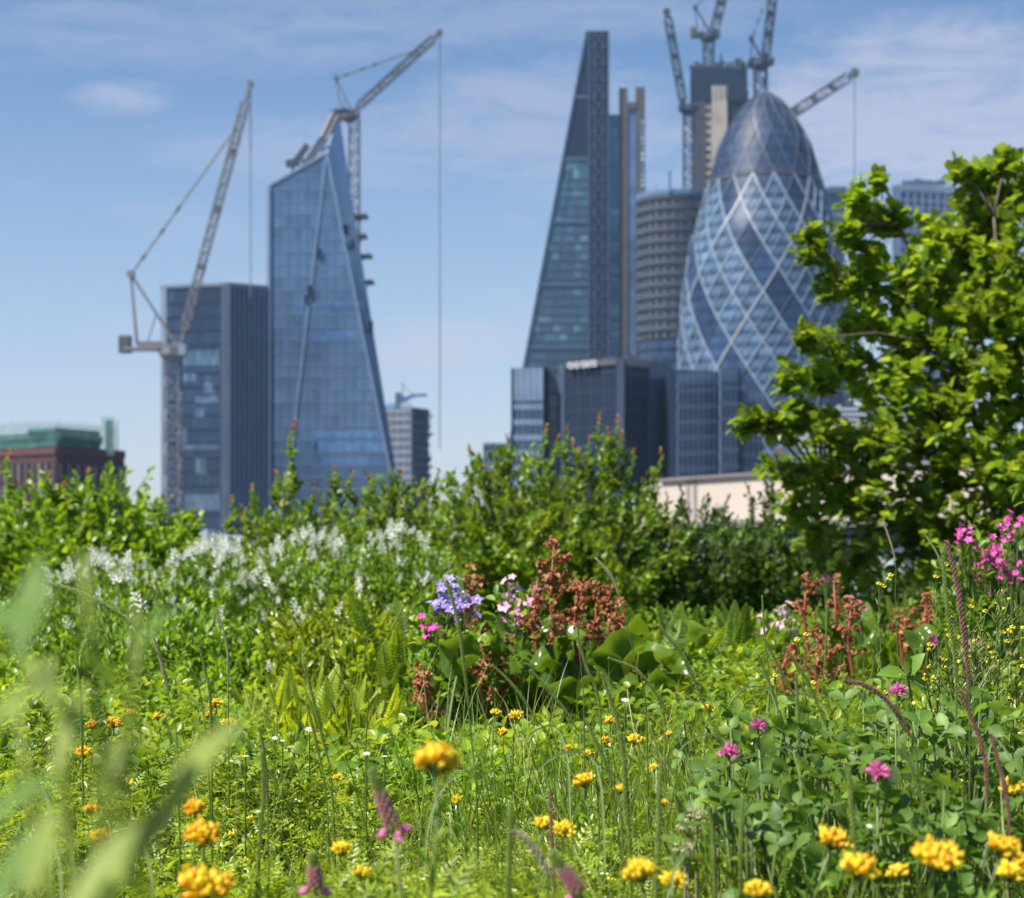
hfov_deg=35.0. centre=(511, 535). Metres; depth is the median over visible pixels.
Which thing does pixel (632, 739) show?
yellow vetch flower
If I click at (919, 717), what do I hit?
broad clover plant
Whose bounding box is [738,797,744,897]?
grass seed head
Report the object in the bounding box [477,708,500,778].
yellow vetch flower
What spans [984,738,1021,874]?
long grass
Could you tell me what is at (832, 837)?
yellow vetch flower
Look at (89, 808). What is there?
yellow vetch flower
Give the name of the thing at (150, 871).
long grass
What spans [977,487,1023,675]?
magenta flower plant
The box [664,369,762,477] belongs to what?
dark office block
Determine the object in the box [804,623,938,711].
round leaved plant
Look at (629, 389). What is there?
dark office block
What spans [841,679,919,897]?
grass seed head
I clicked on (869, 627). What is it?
fern
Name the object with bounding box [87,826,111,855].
yellow vetch flower
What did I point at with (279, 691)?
fern
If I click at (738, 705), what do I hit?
broad clover plant
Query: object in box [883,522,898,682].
grass seed head
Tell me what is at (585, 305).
tapering wedge skyscraper
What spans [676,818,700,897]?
cream umbel
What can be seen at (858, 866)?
yellow vetch flower
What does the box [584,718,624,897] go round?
grass seed head
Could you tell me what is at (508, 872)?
grass seed head
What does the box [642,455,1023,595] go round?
cream walled building
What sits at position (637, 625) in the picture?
round leaved plant
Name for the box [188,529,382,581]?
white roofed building
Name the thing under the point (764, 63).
luffing tower crane
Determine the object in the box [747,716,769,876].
pink clover flower
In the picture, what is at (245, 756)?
white flower
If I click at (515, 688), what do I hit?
grass seed head
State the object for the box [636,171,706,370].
rounded unfinished tower
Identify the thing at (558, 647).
round leaved plant
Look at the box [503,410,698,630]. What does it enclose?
hedge bush
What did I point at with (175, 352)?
luffing tower crane
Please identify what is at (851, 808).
grass seed head
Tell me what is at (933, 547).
grass seed head
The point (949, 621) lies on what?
grass seed head
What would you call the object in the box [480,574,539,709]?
white pink flower clump
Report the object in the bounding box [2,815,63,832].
long grass
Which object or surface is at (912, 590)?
hedge bush
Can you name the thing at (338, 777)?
yellow vetch flower
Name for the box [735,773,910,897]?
broad clover plant
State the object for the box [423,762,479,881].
long grass
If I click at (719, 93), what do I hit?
skyscraper
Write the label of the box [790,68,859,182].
luffing tower crane
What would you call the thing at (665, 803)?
yellow vetch flower
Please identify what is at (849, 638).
rusty flower stalk
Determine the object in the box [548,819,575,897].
yellow vetch flower
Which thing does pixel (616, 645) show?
round leaved plant
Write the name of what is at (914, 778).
grass seed head
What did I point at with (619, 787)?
yellow vetch flower
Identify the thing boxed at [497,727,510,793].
yellow vetch flower
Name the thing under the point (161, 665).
grass seed head
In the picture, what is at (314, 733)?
grass seed head
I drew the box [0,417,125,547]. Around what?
brick office building
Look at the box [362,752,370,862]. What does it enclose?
white flower
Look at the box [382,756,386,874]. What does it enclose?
white flower
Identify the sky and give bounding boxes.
[0,0,1023,534]
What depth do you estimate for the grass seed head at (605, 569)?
2.00 m
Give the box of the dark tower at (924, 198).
[892,178,953,460]
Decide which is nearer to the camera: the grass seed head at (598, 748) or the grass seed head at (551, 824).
the grass seed head at (551, 824)
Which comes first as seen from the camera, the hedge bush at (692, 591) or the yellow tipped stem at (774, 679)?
the yellow tipped stem at (774, 679)
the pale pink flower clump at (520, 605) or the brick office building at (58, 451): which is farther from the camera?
the brick office building at (58, 451)
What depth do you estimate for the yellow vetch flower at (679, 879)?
1.22 m
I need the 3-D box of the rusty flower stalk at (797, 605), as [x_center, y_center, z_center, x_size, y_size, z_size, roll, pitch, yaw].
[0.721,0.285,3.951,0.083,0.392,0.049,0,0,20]
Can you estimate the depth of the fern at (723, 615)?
4.53 m
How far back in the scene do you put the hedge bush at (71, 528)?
7.79 m
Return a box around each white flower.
[243,755,247,882]
[254,810,259,895]
[273,736,276,859]
[280,740,284,861]
[306,727,311,848]
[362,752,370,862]
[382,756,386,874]
[621,698,627,817]
[867,824,871,893]
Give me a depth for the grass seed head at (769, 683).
1.80 m
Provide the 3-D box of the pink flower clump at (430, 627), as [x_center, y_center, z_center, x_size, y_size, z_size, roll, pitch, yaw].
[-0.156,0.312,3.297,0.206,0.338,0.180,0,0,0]
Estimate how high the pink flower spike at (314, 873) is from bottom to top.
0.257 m
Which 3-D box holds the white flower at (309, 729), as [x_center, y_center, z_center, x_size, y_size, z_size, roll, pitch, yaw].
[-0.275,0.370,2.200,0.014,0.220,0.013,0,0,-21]
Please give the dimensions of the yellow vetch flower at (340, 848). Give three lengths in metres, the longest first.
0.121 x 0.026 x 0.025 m
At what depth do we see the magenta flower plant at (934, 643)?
3.69 m
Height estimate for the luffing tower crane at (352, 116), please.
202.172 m
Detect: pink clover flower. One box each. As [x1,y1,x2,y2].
[716,741,742,869]
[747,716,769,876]
[863,759,896,897]
[887,682,911,787]
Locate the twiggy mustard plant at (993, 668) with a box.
[900,589,1023,860]
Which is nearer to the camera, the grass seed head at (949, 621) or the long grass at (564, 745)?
the grass seed head at (949, 621)
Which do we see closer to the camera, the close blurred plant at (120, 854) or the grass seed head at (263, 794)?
the close blurred plant at (120, 854)
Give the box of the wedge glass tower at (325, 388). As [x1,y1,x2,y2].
[266,108,398,542]
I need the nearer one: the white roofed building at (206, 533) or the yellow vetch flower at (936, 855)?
the yellow vetch flower at (936, 855)
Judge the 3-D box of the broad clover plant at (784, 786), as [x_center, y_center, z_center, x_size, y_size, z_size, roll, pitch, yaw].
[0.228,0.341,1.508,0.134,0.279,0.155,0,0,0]
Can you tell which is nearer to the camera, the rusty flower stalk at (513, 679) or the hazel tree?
the rusty flower stalk at (513, 679)
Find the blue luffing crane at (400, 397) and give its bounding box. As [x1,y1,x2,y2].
[395,382,426,407]
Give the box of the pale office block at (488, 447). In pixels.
[483,443,510,524]
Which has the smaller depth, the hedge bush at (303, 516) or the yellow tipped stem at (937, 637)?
the yellow tipped stem at (937, 637)
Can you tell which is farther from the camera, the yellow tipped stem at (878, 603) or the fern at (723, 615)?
the fern at (723, 615)
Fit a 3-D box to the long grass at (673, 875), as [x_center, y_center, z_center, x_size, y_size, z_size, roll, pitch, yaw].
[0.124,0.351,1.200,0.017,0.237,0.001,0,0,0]
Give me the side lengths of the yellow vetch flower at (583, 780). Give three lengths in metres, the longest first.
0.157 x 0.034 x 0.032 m
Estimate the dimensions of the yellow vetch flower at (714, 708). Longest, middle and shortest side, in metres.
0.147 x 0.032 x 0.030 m
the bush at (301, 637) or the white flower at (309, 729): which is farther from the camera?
the bush at (301, 637)
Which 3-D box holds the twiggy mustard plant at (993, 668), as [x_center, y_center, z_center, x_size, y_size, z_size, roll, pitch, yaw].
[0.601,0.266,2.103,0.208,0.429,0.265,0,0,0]
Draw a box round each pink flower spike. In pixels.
[298,850,332,897]
[367,766,412,897]
[547,849,584,897]
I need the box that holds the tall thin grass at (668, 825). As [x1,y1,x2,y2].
[0,619,1023,897]
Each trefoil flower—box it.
[228,828,251,868]
[238,856,247,883]
[246,815,265,864]
[606,877,616,897]
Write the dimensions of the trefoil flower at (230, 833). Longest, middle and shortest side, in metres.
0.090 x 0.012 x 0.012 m
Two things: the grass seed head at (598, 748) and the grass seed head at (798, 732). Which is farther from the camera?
the grass seed head at (798, 732)
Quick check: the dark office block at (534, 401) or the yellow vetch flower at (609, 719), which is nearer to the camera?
the yellow vetch flower at (609, 719)
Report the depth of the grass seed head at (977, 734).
1.50 m
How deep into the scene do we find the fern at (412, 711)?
3.26 m
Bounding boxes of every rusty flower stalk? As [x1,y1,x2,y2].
[408,662,448,729]
[458,563,490,640]
[469,643,498,733]
[492,633,522,761]
[518,570,564,710]
[534,535,578,640]
[552,577,598,662]
[578,580,620,710]
[596,591,624,713]
[611,600,636,659]
[771,643,800,711]
[787,633,849,725]
[791,572,824,693]
[826,573,860,679]
[829,596,865,686]
[888,605,928,668]
[900,591,935,674]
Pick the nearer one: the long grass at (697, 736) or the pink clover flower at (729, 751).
the pink clover flower at (729, 751)
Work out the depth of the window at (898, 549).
52.61 m
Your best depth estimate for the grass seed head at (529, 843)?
1.20 m
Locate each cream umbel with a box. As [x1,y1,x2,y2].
[672,840,697,897]
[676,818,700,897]
[685,808,707,897]
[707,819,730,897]
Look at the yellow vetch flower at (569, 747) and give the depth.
2.00 m
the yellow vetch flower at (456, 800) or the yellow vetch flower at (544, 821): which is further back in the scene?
the yellow vetch flower at (456, 800)
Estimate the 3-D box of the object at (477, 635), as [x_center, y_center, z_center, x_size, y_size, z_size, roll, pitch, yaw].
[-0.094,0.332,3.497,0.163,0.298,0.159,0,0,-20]
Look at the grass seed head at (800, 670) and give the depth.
1.80 m
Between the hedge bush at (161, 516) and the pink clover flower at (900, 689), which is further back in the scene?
the hedge bush at (161, 516)
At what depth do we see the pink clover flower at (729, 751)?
1.60 m
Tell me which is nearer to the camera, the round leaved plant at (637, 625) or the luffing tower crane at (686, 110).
the round leaved plant at (637, 625)
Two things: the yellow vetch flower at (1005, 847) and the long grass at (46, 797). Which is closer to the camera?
the yellow vetch flower at (1005, 847)
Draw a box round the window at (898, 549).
[875,545,904,575]
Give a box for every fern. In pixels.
[199,672,312,743]
[257,655,370,751]
[289,673,425,755]
[319,589,502,694]
[329,679,434,745]
[333,643,441,720]
[383,689,455,730]
[578,614,719,711]
[617,596,725,706]
[642,601,788,700]
[689,600,806,707]
[714,597,821,657]
[792,597,955,696]
[859,587,977,686]
[927,595,1023,663]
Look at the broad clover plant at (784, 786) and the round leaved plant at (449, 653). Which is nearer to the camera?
the broad clover plant at (784, 786)
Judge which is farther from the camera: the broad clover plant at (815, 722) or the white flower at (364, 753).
the white flower at (364, 753)
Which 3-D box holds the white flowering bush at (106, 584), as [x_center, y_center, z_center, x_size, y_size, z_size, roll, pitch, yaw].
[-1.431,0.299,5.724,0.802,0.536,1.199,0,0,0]
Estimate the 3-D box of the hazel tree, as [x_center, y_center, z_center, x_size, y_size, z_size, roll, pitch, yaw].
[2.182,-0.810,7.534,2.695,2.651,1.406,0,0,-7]
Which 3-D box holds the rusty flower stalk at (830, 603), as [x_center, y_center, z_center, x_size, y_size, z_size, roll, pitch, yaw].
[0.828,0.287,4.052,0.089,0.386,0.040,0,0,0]
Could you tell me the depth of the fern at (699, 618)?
4.06 m
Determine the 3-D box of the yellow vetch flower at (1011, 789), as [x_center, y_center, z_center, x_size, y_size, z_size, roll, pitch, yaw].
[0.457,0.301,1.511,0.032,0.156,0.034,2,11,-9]
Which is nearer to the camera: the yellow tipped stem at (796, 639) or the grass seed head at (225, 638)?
the grass seed head at (225, 638)
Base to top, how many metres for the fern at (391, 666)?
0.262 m
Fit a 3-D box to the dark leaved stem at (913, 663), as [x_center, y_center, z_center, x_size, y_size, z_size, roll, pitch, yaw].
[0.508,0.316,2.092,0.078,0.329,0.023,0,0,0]
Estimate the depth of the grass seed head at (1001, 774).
1.40 m
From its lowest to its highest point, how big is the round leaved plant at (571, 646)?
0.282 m
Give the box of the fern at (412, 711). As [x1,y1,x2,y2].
[383,689,455,730]
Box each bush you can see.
[0,447,47,596]
[0,460,205,606]
[0,545,209,650]
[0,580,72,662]
[1,589,326,725]
[99,494,225,586]
[108,529,288,633]
[214,418,366,609]
[223,520,390,636]
[224,581,429,706]
[315,468,486,602]
[323,516,482,636]
[422,433,596,627]
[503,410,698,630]
[613,482,779,634]
[693,447,884,629]
[839,538,1006,624]
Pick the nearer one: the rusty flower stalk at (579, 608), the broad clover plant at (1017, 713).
the broad clover plant at (1017, 713)
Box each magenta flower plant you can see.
[923,635,944,684]
[925,504,1000,688]
[955,528,1023,679]
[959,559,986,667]
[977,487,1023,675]
[995,558,1023,680]
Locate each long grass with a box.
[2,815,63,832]
[42,788,51,869]
[55,846,62,897]
[138,812,153,892]
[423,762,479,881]
[521,725,570,864]
[537,751,605,895]
[669,851,690,897]
[675,733,735,789]
[685,746,801,791]
[727,685,777,868]
[766,693,834,896]
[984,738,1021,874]
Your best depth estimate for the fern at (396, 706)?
3.15 m
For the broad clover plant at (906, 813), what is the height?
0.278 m
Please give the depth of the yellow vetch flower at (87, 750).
2.09 m
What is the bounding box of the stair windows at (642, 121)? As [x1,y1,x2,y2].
[641,120,643,338]
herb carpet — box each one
[0,593,1023,876]
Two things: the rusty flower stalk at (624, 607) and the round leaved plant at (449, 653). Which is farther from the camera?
the rusty flower stalk at (624, 607)
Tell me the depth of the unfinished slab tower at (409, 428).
703.55 m
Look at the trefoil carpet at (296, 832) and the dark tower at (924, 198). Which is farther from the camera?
the dark tower at (924, 198)
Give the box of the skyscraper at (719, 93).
[689,53,749,191]
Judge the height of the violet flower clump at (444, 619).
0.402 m
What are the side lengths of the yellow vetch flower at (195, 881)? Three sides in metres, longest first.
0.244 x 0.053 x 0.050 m
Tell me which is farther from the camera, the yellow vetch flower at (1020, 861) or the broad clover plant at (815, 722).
the broad clover plant at (815, 722)
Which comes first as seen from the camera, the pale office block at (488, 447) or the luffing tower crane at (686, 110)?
the pale office block at (488, 447)
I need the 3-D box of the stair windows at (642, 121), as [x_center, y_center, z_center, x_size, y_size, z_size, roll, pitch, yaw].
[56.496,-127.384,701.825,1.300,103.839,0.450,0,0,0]
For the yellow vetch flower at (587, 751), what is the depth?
2.00 m
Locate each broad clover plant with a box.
[640,786,841,897]
[648,753,803,897]
[667,697,773,846]
[676,715,815,868]
[684,755,834,897]
[708,693,859,894]
[733,743,909,897]
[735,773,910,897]
[743,695,897,858]
[799,747,966,897]
[806,688,929,893]
[814,692,953,897]
[836,747,999,897]
[857,775,995,897]
[895,736,1023,897]
[908,685,1023,896]
[922,756,1023,896]
[924,694,1023,889]
[942,686,1023,897]
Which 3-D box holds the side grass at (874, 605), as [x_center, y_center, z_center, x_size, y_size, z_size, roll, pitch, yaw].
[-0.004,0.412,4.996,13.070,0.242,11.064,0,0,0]
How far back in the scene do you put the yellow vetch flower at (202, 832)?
1.21 m
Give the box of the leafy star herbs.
[0,656,1023,897]
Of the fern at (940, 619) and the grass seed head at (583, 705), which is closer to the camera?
the grass seed head at (583, 705)
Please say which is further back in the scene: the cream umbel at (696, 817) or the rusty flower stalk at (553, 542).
the rusty flower stalk at (553, 542)
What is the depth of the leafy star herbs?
1.92 m
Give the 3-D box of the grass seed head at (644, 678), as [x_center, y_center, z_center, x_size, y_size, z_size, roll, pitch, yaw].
[0.131,0.304,1.705,0.063,0.353,0.013,0,0,0]
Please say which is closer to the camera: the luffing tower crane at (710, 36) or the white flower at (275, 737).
the white flower at (275, 737)
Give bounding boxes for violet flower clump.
[410,574,503,736]
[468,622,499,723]
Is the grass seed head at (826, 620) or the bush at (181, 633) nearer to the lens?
the grass seed head at (826, 620)
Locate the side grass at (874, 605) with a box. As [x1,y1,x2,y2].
[81,586,1018,639]
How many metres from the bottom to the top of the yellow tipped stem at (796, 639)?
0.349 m
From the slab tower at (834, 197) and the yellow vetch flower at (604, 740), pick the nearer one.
the yellow vetch flower at (604, 740)
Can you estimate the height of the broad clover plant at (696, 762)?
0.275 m
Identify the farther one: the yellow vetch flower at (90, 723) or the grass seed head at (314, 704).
the yellow vetch flower at (90, 723)
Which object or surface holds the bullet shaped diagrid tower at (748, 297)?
on the street ground
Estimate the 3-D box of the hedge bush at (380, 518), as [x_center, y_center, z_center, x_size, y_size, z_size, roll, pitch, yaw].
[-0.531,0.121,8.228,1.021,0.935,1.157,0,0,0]
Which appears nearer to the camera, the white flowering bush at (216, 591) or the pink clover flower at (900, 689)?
the pink clover flower at (900, 689)
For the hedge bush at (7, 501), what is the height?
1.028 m
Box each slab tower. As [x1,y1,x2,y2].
[385,401,432,542]
[825,186,847,257]
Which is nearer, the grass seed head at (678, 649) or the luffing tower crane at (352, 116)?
the grass seed head at (678, 649)
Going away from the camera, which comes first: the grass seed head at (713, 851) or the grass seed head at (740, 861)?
the grass seed head at (713, 851)
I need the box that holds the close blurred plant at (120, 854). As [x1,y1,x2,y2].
[0,552,247,897]
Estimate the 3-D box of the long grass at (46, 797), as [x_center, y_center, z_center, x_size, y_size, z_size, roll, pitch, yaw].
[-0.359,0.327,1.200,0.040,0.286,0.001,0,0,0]
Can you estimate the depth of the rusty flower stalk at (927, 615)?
3.95 m
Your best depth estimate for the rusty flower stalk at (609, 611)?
3.55 m
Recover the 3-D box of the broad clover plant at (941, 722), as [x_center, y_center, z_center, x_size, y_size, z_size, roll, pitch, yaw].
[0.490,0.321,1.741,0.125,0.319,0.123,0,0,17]
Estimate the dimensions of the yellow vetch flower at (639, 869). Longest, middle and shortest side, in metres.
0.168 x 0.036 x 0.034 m
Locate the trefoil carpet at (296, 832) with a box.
[0,662,1023,897]
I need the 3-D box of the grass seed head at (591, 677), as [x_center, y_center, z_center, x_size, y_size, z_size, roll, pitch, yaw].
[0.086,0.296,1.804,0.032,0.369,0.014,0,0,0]
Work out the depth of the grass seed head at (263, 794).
1.30 m
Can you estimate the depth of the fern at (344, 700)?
3.23 m
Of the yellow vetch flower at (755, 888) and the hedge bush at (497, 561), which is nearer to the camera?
the yellow vetch flower at (755, 888)
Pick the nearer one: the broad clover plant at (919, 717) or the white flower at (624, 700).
the broad clover plant at (919, 717)
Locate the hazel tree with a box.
[726,141,1023,604]
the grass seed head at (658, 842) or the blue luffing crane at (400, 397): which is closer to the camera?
the grass seed head at (658, 842)
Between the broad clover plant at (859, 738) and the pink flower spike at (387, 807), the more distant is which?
the broad clover plant at (859, 738)
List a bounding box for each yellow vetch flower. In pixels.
[62,743,93,815]
[81,803,95,866]
[85,718,96,791]
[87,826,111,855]
[105,715,123,759]
[152,711,165,771]
[178,862,236,897]
[180,795,205,891]
[182,814,221,865]
[208,698,224,754]
[220,717,232,780]
[328,772,343,843]
[330,840,351,897]
[351,864,374,897]
[400,737,464,897]
[450,794,469,856]
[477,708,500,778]
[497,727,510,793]
[505,709,522,786]
[525,814,553,895]
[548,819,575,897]
[561,744,572,785]
[572,770,611,891]
[578,749,594,828]
[590,735,611,806]
[604,714,619,795]
[607,784,622,872]
[609,733,644,838]
[620,855,659,897]
[649,762,662,798]
[658,868,686,888]
[661,798,668,829]
[663,730,672,785]
[696,701,716,763]
[743,879,773,897]
[793,824,853,897]
[840,849,881,897]
[885,862,909,897]
[911,834,963,897]
[958,830,1023,897]
[985,857,1023,897]
[989,776,1023,897]
[1012,851,1023,897]
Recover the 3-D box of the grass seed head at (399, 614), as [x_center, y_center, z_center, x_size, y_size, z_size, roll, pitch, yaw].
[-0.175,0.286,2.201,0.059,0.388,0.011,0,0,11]
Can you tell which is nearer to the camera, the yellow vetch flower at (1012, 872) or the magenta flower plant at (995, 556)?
the yellow vetch flower at (1012, 872)
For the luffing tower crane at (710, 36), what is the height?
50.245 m
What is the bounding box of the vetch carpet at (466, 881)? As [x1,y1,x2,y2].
[0,643,1023,897]
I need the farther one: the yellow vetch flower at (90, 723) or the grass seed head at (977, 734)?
the yellow vetch flower at (90, 723)
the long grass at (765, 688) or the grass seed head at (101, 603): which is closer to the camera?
the grass seed head at (101, 603)
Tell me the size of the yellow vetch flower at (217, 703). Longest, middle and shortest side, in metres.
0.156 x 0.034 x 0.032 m
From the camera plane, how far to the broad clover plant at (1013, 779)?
1.50 m
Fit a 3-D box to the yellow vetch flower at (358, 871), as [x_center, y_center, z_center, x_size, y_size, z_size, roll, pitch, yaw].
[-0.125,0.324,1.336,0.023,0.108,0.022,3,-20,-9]
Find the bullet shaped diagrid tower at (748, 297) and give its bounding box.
[676,89,854,470]
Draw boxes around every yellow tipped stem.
[773,673,788,757]
[794,632,815,789]
[873,573,893,747]
[922,562,949,753]
[958,604,988,793]
[1002,625,1023,811]
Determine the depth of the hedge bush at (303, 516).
8.27 m
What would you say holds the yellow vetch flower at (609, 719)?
on the herb carpet at (236, 739)
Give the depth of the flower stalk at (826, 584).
4.40 m
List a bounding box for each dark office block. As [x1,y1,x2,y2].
[511,368,557,525]
[558,355,671,544]
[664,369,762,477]
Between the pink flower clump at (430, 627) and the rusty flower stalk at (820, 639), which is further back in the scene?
the rusty flower stalk at (820, 639)
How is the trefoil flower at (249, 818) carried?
on the vetch carpet at (466, 881)
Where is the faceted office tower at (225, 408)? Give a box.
[160,282,268,545]
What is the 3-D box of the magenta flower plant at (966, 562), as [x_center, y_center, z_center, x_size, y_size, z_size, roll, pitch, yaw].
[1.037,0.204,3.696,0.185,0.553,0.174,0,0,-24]
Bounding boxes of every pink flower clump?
[385,606,482,743]
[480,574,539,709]
[482,584,565,736]
[743,600,812,698]
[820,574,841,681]
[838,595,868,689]
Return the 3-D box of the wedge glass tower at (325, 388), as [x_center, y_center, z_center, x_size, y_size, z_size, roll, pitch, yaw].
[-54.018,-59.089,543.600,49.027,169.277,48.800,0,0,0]
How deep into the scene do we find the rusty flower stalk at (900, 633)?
4.05 m
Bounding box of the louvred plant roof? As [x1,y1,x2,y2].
[772,405,917,465]
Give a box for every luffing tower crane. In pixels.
[118,79,253,545]
[333,29,442,448]
[663,8,698,189]
[690,0,726,64]
[747,0,777,95]
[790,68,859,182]
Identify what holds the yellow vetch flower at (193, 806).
on the vetch carpet at (466, 881)
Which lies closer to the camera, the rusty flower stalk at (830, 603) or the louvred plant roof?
the rusty flower stalk at (830, 603)
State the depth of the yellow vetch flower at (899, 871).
1.25 m
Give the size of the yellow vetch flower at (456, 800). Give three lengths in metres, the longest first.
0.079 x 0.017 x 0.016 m
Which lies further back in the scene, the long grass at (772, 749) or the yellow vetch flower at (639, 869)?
the long grass at (772, 749)
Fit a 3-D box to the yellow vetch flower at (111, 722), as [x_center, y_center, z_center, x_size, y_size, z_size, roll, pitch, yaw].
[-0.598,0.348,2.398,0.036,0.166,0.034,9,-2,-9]
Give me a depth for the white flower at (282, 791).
2.10 m
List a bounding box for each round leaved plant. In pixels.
[382,633,556,734]
[430,623,592,726]
[496,613,650,749]
[510,627,696,755]
[524,624,655,670]
[566,620,712,724]
[751,614,856,678]
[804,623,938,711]
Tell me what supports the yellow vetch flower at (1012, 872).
on the vetch carpet at (466, 881)
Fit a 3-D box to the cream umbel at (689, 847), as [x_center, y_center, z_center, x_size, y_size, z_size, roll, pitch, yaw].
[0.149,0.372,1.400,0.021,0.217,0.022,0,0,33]
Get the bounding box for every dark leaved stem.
[877,653,928,814]
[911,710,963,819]
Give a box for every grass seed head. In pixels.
[47,581,212,868]
[75,648,84,869]
[151,633,181,894]
[198,645,213,849]
[215,608,230,887]
[256,749,265,897]
[258,726,269,889]
[303,662,335,867]
[305,702,329,876]
[364,604,404,851]
[445,579,478,880]
[492,664,556,886]
[505,800,513,897]
[511,828,549,897]
[530,669,601,892]
[549,789,554,897]
[576,621,585,821]
[576,636,602,859]
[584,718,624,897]
[594,557,649,852]
[599,672,629,881]
[607,657,665,869]
[617,731,632,897]
[654,757,663,897]
[656,623,731,849]
[707,806,716,897]
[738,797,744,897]
[756,654,794,894]
[761,595,769,799]
[763,638,814,841]
[781,643,855,892]
[794,672,802,763]
[820,604,827,734]
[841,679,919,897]
[846,761,858,897]
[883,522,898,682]
[900,741,933,897]
[922,531,945,748]
[941,555,957,804]
[944,540,970,896]
[958,689,988,893]
[989,732,1010,897]
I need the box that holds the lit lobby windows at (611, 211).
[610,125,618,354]
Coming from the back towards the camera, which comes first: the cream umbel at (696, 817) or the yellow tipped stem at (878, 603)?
the yellow tipped stem at (878, 603)
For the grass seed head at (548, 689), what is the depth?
1.70 m
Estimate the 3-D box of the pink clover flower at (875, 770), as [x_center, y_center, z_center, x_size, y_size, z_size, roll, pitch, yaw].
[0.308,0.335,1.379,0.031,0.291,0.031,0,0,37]
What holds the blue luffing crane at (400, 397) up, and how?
on the unfinished slab tower at (409, 428)
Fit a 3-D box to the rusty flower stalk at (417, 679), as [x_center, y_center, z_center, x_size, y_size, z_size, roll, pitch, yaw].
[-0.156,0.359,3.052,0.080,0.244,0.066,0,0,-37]
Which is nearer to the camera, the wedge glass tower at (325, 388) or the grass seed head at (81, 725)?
the grass seed head at (81, 725)
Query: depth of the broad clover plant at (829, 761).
1.59 m
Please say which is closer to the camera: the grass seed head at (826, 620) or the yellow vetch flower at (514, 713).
the grass seed head at (826, 620)
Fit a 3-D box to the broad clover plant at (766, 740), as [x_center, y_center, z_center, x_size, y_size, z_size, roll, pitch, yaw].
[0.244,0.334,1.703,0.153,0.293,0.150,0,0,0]
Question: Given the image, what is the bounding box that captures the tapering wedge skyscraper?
[509,30,644,442]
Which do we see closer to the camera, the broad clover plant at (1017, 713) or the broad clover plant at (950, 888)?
the broad clover plant at (950, 888)
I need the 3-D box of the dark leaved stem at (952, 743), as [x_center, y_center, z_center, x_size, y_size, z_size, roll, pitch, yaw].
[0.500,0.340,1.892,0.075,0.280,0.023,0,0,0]
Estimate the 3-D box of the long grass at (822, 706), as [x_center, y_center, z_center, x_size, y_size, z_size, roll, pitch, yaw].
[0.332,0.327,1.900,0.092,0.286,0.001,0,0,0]

